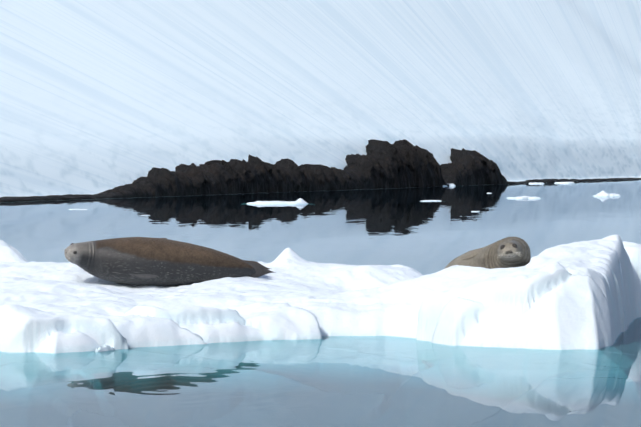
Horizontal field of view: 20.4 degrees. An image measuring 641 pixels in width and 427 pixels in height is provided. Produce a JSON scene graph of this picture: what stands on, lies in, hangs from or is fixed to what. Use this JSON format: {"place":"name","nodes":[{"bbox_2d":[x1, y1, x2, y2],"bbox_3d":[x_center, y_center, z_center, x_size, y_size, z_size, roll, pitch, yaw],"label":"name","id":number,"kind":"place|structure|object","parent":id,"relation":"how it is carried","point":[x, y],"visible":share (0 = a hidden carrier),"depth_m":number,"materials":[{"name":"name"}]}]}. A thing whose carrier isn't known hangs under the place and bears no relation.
{"place":"outdoors","nodes":[
{"label":"outdoors","id":0,"kind":"place"},
{"bbox_2d":[0,0,640,196],"bbox_3d":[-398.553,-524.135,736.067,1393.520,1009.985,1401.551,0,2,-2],"label":"snow slope terrain","id":1,"kind":"structure","parent":0,"point":[98,96],"depth_m":162.01,"materials":[{"name":"white snow"}]},
{"bbox_2d":[0,179,640,426],"bbox_3d":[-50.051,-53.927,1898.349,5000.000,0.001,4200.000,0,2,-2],"label":"water","id":2,"kind":"structure","parent":0,"point":[359,381],"depth_m":20.71,"materials":[{"name":"blue liquid"}]},
{"bbox_2d":[246,198,307,204],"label":"ice floe","id":3,"kind":"object","parent":2,"relation":"on","point":[300,201],"visible":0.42,"depth_m":93.03,"materials":[{"name":"white ice"}]},
{"bbox_2d":[0,139,640,201],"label":"shore rocks","id":4,"kind":"object","parent":2,"relation":"in","point":[403,163],"visible":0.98,"depth_m":136.85,"materials":[{"name":"black stone"}]},
{"bbox_2d":[0,234,640,352],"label":"ice floe","id":5,"kind":"object","parent":2,"relation":"in","point":[580,295],"visible":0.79,"depth_m":22.75,"materials":[{"name":"white ice"}]},
{"bbox_2d":[64,237,275,285],"bbox_3d":[-2.233,0.707,26.255,3.161,0.729,0.779,0,2,-2],"label":"seal","id":6,"kind":"object","parent":5,"relation":"on","point":[141,261],"visible":0.98,"depth_m":25.97,"materials":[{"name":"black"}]},
{"bbox_2d":[444,237,530,268],"bbox_3d":[2.310,0.767,25.673,0.791,0.934,2.765,-1,2,-23],"label":"seal","id":7,"kind":"object","parent":5,"relation":"on","point":[507,252],"visible":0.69,"depth_m":24.86,"materials":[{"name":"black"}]},
{"bbox_2d":[507,196,540,198],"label":"ice floe","id":8,"kind":"object","parent":2,"relation":"on","point":[523,197],"visible":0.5,"depth_m":106.53,"materials":[{"name":"white ice"}]},
{"bbox_2d":[593,191,619,195],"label":"ice floe","id":9,"kind":"object","parent":2,"relation":"on","point":[602,193],"visible":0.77,"depth_m":113.82,"materials":[{"name":"white ice"}]}
]}

